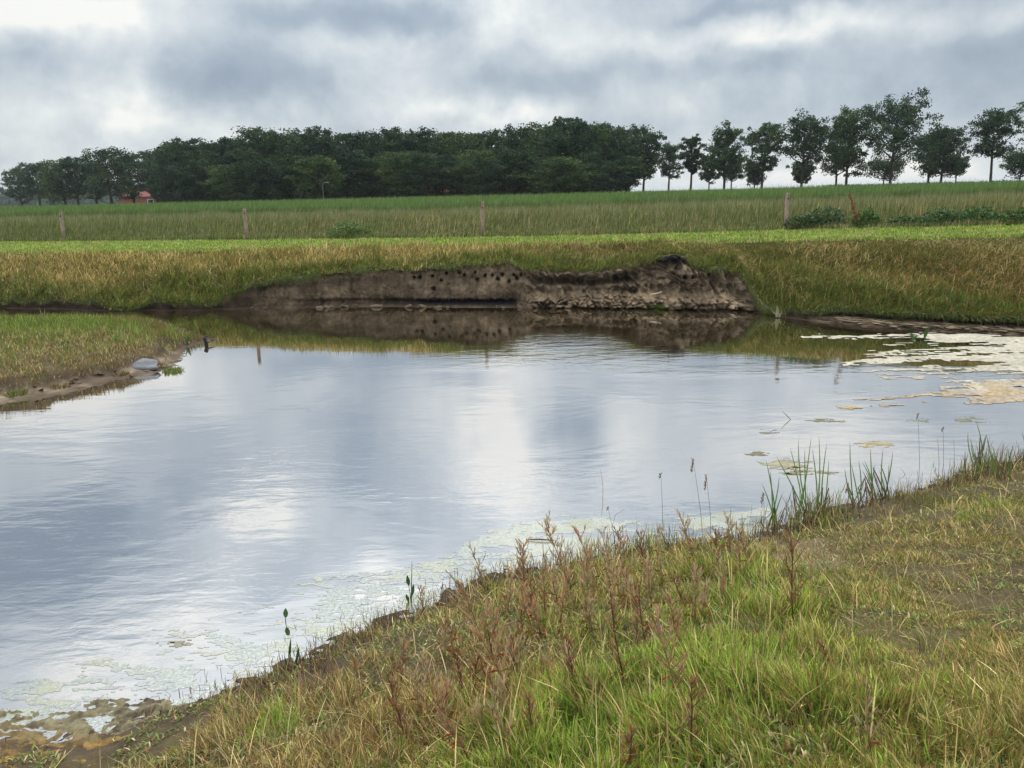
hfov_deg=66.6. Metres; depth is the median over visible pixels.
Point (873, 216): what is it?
bramble bush
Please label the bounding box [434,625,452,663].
tall weed
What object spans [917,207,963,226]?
bramble bush
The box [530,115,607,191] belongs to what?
wood tree
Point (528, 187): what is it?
wood tree
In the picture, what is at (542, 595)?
tall weed
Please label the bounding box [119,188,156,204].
brick house
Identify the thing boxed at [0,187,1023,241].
verge grass
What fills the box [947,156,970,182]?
field tree
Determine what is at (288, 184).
wood tree
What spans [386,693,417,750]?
tall weed
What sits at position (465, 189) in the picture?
wood tree
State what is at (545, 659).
tall weed
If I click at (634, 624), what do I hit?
tall weed
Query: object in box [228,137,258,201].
wood tree
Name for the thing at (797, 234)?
mown strip grass
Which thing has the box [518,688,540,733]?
tall weed
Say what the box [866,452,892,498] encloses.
reed clump
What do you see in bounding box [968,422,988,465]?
reed clump
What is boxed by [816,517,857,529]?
grass tuft
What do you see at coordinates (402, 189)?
wood tree
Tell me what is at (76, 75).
sky
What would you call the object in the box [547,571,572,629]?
tall weed
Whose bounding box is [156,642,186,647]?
algae patch
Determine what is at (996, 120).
field tree
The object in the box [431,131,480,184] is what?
wood tree
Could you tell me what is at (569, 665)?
tall weed
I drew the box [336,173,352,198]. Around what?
front tree
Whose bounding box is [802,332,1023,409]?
pond scum
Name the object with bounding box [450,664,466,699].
tall weed
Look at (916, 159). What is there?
field tree
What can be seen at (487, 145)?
wood tree
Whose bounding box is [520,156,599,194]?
wood tree
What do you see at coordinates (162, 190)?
wood tree
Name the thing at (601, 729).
grass tuft
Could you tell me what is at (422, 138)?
wood tree
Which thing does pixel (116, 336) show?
reed tuft
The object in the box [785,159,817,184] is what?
field tree
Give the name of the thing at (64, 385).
grass tuft
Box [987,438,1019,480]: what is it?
reed clump
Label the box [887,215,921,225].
bramble bush
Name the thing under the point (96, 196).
wood tree
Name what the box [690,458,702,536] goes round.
seed stalk
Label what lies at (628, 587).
tall weed
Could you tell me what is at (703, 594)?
tall weed
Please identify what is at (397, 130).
wood tree
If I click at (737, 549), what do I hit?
tall weed
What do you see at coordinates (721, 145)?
field tree
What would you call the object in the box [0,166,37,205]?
wood tree
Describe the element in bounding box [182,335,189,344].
reed tuft
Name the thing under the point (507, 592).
tall weed
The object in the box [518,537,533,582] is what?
tall weed
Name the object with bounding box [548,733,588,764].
grass tuft
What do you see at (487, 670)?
tall weed
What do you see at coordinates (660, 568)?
tall weed
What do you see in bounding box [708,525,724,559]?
tall weed
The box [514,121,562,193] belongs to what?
wood tree
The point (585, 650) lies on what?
grass tuft
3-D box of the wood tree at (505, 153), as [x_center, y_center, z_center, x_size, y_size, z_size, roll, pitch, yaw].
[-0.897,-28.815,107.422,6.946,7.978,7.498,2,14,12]
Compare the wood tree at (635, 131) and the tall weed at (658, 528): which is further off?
the wood tree at (635, 131)
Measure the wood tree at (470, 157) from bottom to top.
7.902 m
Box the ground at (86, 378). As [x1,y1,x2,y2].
[0,322,1023,767]
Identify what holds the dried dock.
on the bank terrain at (678, 281)
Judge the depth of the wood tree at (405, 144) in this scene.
112.05 m
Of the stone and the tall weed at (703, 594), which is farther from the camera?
the stone
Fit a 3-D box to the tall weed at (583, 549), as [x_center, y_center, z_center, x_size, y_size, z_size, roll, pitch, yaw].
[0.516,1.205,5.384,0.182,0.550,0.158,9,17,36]
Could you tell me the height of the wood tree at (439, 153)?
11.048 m
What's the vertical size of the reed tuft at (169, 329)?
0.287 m
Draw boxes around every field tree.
[628,130,666,191]
[653,142,684,190]
[677,133,707,189]
[697,154,723,189]
[700,120,753,189]
[719,152,745,189]
[740,121,784,188]
[743,161,767,188]
[776,108,836,186]
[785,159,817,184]
[816,105,882,184]
[816,130,863,185]
[853,152,914,185]
[855,87,943,184]
[905,125,956,183]
[917,119,973,183]
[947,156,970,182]
[957,101,1023,183]
[998,147,1023,180]
[1012,101,1023,145]
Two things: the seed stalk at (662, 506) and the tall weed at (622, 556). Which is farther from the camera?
the seed stalk at (662, 506)
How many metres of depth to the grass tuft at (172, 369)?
14.21 m
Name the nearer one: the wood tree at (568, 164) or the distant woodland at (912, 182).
the wood tree at (568, 164)
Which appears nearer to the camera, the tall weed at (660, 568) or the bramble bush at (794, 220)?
the tall weed at (660, 568)
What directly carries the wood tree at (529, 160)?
on the bank terrain at (678, 281)
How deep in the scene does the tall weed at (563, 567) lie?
5.26 m
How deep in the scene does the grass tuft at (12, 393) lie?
12.51 m
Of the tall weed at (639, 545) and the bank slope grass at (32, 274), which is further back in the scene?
the bank slope grass at (32, 274)
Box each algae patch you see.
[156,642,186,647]
[168,640,192,644]
[746,451,769,455]
[758,459,812,468]
[777,467,822,474]
[786,471,838,474]
[804,418,839,421]
[854,441,892,447]
[955,416,982,422]
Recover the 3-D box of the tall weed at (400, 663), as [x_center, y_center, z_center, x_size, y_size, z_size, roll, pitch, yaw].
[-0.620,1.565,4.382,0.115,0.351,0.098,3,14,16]
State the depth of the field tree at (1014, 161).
113.74 m
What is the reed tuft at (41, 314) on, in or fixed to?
on the ground at (86, 378)
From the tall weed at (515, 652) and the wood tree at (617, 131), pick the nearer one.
the tall weed at (515, 652)
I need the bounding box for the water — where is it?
[0,307,1023,742]
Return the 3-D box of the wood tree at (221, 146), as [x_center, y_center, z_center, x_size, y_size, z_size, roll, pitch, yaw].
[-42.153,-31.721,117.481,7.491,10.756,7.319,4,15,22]
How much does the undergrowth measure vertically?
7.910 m
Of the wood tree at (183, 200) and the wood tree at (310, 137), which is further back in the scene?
the wood tree at (183, 200)
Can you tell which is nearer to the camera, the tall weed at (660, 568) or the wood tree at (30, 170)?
the tall weed at (660, 568)
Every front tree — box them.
[37,172,66,205]
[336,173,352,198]
[387,164,410,197]
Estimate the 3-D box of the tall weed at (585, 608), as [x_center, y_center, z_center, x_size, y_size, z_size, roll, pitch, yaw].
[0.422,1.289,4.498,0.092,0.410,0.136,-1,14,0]
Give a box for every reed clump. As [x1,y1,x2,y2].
[761,462,792,530]
[777,440,810,519]
[812,443,830,516]
[841,454,865,505]
[855,448,875,499]
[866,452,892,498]
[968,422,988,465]
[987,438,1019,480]
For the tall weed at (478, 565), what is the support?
on the ground at (86, 378)
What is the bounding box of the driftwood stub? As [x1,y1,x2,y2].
[202,336,214,344]
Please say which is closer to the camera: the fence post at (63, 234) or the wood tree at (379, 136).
the fence post at (63, 234)
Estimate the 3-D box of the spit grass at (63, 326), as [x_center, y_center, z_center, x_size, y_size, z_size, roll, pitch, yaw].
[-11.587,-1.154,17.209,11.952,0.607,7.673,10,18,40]
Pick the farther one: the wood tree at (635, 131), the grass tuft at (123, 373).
the wood tree at (635, 131)
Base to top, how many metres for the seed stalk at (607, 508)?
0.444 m
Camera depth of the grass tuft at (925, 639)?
3.79 m
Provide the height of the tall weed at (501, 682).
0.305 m
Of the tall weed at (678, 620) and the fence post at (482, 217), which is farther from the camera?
the fence post at (482, 217)
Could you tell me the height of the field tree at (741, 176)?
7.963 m
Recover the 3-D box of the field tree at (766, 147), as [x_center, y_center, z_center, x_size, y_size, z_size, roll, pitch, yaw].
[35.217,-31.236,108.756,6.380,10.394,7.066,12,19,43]
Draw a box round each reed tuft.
[39,308,47,319]
[110,331,122,341]
[127,319,138,329]
[166,323,178,331]
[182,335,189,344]
[771,305,781,317]
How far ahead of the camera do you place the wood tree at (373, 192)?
107.41 m
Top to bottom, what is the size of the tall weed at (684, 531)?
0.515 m
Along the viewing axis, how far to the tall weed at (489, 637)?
4.34 m
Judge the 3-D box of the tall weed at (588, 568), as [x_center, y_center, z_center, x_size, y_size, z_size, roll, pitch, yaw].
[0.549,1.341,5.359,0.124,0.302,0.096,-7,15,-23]
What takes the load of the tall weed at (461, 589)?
on the ground at (86, 378)
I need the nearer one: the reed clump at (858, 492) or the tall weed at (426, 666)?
the tall weed at (426, 666)
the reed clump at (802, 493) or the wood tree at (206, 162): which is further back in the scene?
the wood tree at (206, 162)
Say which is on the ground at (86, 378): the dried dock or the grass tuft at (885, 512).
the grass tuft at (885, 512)
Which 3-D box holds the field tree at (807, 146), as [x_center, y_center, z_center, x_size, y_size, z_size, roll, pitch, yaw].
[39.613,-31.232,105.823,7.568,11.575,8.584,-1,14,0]
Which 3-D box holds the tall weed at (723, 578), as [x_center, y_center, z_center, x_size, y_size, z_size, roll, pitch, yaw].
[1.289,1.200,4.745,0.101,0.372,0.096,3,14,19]
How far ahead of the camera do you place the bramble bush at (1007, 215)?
21.41 m
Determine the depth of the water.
9.41 m
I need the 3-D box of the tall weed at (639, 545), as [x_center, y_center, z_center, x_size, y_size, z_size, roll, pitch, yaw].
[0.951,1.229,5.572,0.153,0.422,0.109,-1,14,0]
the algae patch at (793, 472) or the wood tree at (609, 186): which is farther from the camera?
the wood tree at (609, 186)
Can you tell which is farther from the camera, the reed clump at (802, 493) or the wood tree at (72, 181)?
the wood tree at (72, 181)
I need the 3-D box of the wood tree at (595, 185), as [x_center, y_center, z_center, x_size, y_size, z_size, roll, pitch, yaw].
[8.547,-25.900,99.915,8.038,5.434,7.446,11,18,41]
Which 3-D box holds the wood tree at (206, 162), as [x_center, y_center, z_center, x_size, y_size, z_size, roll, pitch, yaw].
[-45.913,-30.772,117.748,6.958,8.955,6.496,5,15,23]
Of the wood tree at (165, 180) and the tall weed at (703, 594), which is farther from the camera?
the wood tree at (165, 180)
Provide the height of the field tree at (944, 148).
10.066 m
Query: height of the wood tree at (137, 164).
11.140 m
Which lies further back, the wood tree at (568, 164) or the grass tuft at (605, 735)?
the wood tree at (568, 164)
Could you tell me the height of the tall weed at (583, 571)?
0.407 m
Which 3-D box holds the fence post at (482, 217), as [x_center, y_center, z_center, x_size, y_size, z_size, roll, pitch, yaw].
[-0.948,-5.222,25.309,0.145,1.379,0.158,-1,15,0]
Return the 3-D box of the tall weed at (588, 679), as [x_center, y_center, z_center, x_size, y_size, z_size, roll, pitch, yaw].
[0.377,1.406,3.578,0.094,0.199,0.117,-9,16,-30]
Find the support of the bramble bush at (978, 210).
on the bank terrain at (678, 281)
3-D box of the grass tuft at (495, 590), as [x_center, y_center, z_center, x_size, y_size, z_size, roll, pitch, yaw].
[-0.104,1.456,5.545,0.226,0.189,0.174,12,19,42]
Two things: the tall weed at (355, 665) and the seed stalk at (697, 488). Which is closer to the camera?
the tall weed at (355, 665)
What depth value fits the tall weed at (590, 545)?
5.86 m
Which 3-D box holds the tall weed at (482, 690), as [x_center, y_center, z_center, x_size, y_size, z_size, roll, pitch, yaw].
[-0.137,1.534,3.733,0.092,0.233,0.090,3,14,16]
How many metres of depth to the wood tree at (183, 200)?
135.38 m
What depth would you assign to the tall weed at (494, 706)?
3.25 m
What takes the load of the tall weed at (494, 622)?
on the ground at (86, 378)
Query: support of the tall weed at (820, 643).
on the ground at (86, 378)
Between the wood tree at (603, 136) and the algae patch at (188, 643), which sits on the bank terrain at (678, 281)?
the wood tree at (603, 136)
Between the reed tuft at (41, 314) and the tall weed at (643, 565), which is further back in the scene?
the reed tuft at (41, 314)
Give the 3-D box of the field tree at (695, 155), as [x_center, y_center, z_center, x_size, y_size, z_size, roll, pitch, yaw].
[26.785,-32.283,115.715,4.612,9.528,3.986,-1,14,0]
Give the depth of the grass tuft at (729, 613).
4.46 m
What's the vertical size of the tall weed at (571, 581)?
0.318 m
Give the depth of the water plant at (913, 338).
14.99 m
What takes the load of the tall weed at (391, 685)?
on the ground at (86, 378)
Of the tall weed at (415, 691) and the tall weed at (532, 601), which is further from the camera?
the tall weed at (532, 601)
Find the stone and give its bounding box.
[132,358,159,370]
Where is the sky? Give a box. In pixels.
[0,0,1023,193]
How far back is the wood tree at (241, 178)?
112.00 m
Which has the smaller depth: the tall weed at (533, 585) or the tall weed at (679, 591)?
the tall weed at (679, 591)
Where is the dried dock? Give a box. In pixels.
[847,193,859,225]
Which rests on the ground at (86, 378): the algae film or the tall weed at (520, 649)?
the tall weed at (520, 649)
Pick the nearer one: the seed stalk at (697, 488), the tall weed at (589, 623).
the tall weed at (589, 623)
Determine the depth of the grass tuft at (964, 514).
6.19 m
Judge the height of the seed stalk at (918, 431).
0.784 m
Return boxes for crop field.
[0,178,1023,218]
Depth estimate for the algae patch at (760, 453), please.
9.05 m
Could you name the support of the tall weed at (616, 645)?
on the ground at (86, 378)
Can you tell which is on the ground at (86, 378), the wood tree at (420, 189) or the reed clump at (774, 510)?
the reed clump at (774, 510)
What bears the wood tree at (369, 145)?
on the bank terrain at (678, 281)
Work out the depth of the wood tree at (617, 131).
115.11 m
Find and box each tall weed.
[347,650,364,676]
[382,664,401,723]
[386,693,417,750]
[393,631,412,683]
[406,662,426,722]
[415,646,438,691]
[417,585,431,614]
[431,672,469,758]
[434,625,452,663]
[436,674,453,712]
[438,616,459,655]
[445,569,520,706]
[448,641,463,681]
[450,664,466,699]
[464,646,483,684]
[467,542,488,595]
[469,696,485,741]
[476,682,489,714]
[477,656,494,683]
[480,615,502,660]
[482,686,516,759]
[483,658,509,713]
[485,603,506,661]
[495,673,512,725]
[500,563,515,611]
[502,633,518,680]
[508,628,530,679]
[511,600,532,643]
[513,579,533,625]
[514,539,532,586]
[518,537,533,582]
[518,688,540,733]
[524,576,537,616]
[524,585,548,640]
[536,560,554,612]
[538,651,555,676]
[539,512,579,592]
[547,570,565,608]
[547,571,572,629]
[560,568,578,615]
[560,640,573,670]
[561,632,581,683]
[565,559,577,593]
[572,525,598,583]
[578,552,599,598]
[578,574,592,630]
[581,589,598,638]
[582,560,602,593]
[584,670,602,698]
[588,542,599,569]
[594,543,628,603]
[596,526,613,580]
[601,583,628,683]
[603,577,621,626]
[612,525,628,567]
[615,534,632,583]
[616,562,632,609]
[617,716,642,765]
[619,565,634,592]
[622,576,640,610]
[626,606,646,646]
[628,575,654,647]
[633,551,653,581]
[635,529,652,570]
[639,551,657,607]
[643,554,658,590]
[646,603,689,700]
[651,525,664,565]
[652,539,666,587]
[663,590,684,646]
[668,569,691,610]
[673,672,708,760]
[674,507,700,562]
[686,562,705,618]
[696,578,711,616]
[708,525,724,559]
[712,546,730,590]
[716,554,731,598]
[721,508,734,555]
[731,527,750,573]
[734,520,755,560]
[776,520,808,630]
[816,632,837,671]
[855,675,883,755]
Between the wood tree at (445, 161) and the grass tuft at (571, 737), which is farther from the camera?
the wood tree at (445, 161)
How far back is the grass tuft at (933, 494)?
7.06 m
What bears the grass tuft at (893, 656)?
on the ground at (86, 378)
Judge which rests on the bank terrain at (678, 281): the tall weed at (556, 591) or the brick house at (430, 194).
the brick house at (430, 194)
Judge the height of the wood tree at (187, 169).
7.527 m
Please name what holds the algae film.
on the water
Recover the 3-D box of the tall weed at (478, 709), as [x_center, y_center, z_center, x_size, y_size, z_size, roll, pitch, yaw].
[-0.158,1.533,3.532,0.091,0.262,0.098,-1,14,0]
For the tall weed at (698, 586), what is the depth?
4.34 m
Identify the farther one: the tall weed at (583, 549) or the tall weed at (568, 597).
the tall weed at (583, 549)
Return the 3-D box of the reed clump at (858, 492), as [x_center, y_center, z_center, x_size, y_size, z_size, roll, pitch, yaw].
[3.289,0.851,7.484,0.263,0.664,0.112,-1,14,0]
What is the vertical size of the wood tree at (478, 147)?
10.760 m
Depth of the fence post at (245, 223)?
26.79 m
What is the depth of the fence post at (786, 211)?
23.12 m
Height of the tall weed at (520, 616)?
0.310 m
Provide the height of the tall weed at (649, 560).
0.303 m
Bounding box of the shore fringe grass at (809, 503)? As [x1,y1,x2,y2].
[305,438,1023,652]
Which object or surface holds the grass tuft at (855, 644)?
on the ground at (86, 378)
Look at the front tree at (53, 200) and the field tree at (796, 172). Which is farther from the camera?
the front tree at (53, 200)
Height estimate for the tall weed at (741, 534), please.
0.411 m
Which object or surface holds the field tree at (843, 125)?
on the bank terrain at (678, 281)
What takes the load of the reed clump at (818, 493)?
on the ground at (86, 378)
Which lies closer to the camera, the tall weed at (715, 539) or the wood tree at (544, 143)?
the tall weed at (715, 539)
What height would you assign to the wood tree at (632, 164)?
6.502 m
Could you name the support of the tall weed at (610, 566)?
on the ground at (86, 378)
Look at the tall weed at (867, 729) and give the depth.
2.80 m
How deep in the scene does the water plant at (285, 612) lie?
5.67 m
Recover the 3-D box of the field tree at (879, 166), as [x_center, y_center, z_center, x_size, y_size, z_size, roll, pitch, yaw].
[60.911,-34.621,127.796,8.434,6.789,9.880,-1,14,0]
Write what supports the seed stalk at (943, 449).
on the ground at (86, 378)
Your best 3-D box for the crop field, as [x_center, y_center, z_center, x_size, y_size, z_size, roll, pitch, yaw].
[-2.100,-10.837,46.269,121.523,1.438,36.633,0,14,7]
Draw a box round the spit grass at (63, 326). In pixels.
[0,309,204,389]
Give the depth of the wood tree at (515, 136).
113.73 m
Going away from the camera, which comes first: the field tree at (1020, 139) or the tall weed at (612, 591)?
the tall weed at (612, 591)
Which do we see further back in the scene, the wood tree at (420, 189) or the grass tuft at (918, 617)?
the wood tree at (420, 189)
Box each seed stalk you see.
[606,507,621,549]
[658,473,662,528]
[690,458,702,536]
[704,474,710,534]
[916,413,919,468]
[941,426,943,476]
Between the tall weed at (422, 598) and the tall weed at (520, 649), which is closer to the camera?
the tall weed at (520, 649)
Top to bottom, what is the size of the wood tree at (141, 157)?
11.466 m
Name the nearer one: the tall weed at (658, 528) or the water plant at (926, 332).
the tall weed at (658, 528)
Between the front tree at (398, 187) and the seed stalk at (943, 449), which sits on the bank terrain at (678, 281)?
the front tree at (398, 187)
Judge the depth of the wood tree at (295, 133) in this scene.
111.65 m
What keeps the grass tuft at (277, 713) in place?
on the ground at (86, 378)
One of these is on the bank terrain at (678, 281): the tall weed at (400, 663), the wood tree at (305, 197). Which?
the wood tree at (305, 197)
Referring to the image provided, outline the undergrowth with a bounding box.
[146,181,607,203]
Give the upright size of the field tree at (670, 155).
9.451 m
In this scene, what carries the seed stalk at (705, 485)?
on the ground at (86, 378)
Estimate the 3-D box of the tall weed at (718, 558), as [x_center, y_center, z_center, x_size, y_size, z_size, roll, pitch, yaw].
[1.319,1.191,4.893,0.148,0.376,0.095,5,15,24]
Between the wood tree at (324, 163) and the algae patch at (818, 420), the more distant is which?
the wood tree at (324, 163)
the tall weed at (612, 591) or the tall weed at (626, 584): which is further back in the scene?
the tall weed at (626, 584)
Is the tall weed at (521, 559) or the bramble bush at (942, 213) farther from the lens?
the bramble bush at (942, 213)
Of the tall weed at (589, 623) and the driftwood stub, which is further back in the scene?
the driftwood stub
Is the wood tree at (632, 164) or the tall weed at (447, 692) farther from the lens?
the wood tree at (632, 164)
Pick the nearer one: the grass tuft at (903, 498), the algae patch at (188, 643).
the algae patch at (188, 643)
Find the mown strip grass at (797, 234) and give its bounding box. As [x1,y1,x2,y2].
[0,223,1023,253]
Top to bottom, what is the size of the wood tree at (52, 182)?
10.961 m
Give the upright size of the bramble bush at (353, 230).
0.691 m
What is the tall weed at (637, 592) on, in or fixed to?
on the ground at (86, 378)
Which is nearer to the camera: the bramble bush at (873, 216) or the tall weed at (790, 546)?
the tall weed at (790, 546)
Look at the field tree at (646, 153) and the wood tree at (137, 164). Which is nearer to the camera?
the field tree at (646, 153)
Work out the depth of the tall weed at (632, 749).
3.00 m
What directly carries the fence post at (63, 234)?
on the bank terrain at (678, 281)
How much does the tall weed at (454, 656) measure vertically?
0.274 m
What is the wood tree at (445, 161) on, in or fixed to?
on the bank terrain at (678, 281)
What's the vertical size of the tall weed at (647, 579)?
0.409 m
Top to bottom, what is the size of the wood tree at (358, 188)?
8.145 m
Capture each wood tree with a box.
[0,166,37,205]
[8,162,57,205]
[32,157,90,205]
[51,156,94,204]
[66,146,139,203]
[75,159,112,204]
[108,151,153,203]
[130,151,158,199]
[137,149,180,201]
[151,138,193,201]
[159,143,191,201]
[163,158,213,201]
[167,136,220,191]
[185,150,233,201]
[202,136,254,200]
[203,164,255,201]
[223,125,302,200]
[227,152,256,201]
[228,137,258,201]
[241,156,292,200]
[250,153,306,199]
[255,133,299,199]
[269,127,313,199]
[280,125,356,198]
[283,154,349,199]
[297,149,358,199]
[298,141,314,199]
[327,132,378,183]
[331,146,382,198]
[339,132,384,198]
[348,159,395,197]
[356,126,406,196]
[371,150,424,197]
[373,128,415,196]
[379,126,433,196]
[392,150,451,197]
[395,126,455,195]
[418,129,466,191]
[420,152,459,195]
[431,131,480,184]
[439,161,487,195]
[452,148,503,194]
[461,132,485,194]
[470,128,515,195]
[482,123,539,194]
[482,145,530,194]
[507,149,544,194]
[511,165,552,194]
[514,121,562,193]
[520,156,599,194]
[527,118,585,192]
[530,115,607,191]
[559,160,611,193]
[567,121,619,193]
[586,123,628,192]
[593,160,631,192]
[599,125,638,180]
[606,123,663,188]
[607,154,651,191]
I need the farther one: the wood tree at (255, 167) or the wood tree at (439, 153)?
the wood tree at (439, 153)
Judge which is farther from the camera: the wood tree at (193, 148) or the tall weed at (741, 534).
the wood tree at (193, 148)
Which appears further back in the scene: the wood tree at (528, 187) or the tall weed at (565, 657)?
the wood tree at (528, 187)
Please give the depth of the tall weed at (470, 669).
4.02 m
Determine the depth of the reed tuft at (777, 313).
18.45 m
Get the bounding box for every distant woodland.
[0,183,144,207]
[820,179,1023,187]
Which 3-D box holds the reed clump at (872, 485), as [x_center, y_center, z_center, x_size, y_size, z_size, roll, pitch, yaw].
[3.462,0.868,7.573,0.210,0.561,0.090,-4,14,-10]
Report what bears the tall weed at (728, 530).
on the ground at (86, 378)
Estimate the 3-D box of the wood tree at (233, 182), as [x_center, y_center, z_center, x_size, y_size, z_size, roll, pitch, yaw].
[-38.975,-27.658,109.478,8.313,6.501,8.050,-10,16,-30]
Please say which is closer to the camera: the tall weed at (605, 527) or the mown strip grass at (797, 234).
the tall weed at (605, 527)
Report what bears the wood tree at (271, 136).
on the bank terrain at (678, 281)
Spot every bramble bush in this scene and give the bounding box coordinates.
[327,220,370,238]
[783,214,821,229]
[804,205,848,227]
[850,206,883,227]
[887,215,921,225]
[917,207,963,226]
[952,205,1000,223]
[996,207,1023,224]
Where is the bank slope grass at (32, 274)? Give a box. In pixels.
[0,233,1023,322]
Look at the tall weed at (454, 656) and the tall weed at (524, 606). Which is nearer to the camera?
the tall weed at (454, 656)
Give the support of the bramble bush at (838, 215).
on the bank terrain at (678, 281)
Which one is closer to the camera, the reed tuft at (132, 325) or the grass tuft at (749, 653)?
the grass tuft at (749, 653)
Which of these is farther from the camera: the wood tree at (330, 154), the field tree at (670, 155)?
the field tree at (670, 155)
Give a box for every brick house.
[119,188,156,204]
[427,188,448,197]
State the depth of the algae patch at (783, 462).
8.72 m
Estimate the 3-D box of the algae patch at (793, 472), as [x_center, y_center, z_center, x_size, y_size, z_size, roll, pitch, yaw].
[3.235,0.959,8.420,0.600,0.001,0.144,-1,14,0]
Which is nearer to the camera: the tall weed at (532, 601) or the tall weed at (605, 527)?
the tall weed at (532, 601)
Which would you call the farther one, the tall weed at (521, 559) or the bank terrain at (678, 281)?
the bank terrain at (678, 281)
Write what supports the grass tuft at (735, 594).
on the ground at (86, 378)
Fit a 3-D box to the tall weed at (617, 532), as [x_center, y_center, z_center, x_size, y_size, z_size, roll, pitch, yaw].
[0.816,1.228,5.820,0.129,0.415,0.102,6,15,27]
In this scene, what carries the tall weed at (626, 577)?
on the ground at (86, 378)
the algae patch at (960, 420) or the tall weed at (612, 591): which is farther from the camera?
the algae patch at (960, 420)
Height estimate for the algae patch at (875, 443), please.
0.001 m
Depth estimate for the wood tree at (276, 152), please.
113.29 m
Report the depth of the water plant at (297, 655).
5.02 m
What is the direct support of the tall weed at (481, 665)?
on the ground at (86, 378)
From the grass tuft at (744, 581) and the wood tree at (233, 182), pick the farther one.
the wood tree at (233, 182)
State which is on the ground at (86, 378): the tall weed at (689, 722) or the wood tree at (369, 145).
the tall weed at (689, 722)
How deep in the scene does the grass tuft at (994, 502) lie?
6.47 m
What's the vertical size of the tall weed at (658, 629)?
0.534 m
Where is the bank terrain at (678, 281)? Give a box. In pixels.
[0,187,1023,335]
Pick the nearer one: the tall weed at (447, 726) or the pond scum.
the tall weed at (447, 726)
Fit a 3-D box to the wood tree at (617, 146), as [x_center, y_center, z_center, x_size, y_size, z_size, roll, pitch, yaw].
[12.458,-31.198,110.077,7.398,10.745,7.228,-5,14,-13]
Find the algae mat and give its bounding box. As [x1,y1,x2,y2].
[0,698,192,767]
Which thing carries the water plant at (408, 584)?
in the water
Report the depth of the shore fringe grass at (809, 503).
6.99 m
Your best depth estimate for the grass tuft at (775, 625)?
4.22 m
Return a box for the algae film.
[0,508,782,733]
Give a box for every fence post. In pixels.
[59,211,65,237]
[243,208,248,235]
[480,202,484,232]
[784,192,789,222]
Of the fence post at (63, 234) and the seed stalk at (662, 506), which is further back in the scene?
the fence post at (63, 234)
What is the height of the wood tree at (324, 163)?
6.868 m
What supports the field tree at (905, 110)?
on the bank terrain at (678, 281)
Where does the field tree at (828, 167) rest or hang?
on the bank terrain at (678, 281)
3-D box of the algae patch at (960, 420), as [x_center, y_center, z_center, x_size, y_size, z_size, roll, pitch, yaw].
[5.995,0.463,10.188,0.450,0.001,0.300,-1,14,0]
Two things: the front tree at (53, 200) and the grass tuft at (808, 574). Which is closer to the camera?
the grass tuft at (808, 574)
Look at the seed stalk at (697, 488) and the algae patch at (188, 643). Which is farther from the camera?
the seed stalk at (697, 488)
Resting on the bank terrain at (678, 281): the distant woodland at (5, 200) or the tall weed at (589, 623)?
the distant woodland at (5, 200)
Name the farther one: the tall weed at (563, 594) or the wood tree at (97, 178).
the wood tree at (97, 178)
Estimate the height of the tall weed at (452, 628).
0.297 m
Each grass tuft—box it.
[1,388,28,397]
[48,381,71,389]
[110,370,130,376]
[160,365,185,372]
[232,702,310,744]
[488,579,502,597]
[519,712,614,767]
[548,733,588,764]
[558,690,682,767]
[580,637,597,653]
[580,716,623,758]
[698,630,799,709]
[709,597,746,624]
[723,581,783,615]
[730,570,760,591]
[757,612,786,637]
[795,566,820,579]
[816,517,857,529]
[837,636,867,656]
[868,504,905,518]
[881,647,909,665]
[884,489,937,508]
[903,614,940,633]
[906,625,957,653]
[909,491,954,506]
[953,506,994,524]
[976,493,1020,509]
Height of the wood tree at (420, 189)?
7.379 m
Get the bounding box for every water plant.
[283,608,287,622]
[285,639,298,670]
[406,570,413,601]
[911,332,916,344]
[924,326,929,338]
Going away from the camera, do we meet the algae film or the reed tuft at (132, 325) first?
the algae film
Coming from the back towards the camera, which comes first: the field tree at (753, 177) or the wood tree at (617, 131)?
the field tree at (753, 177)
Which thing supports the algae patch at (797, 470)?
on the water
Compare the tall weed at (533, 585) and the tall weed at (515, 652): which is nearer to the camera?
the tall weed at (515, 652)
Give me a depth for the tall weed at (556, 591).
4.92 m
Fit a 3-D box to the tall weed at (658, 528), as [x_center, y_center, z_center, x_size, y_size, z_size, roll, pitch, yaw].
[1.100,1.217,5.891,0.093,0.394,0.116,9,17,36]

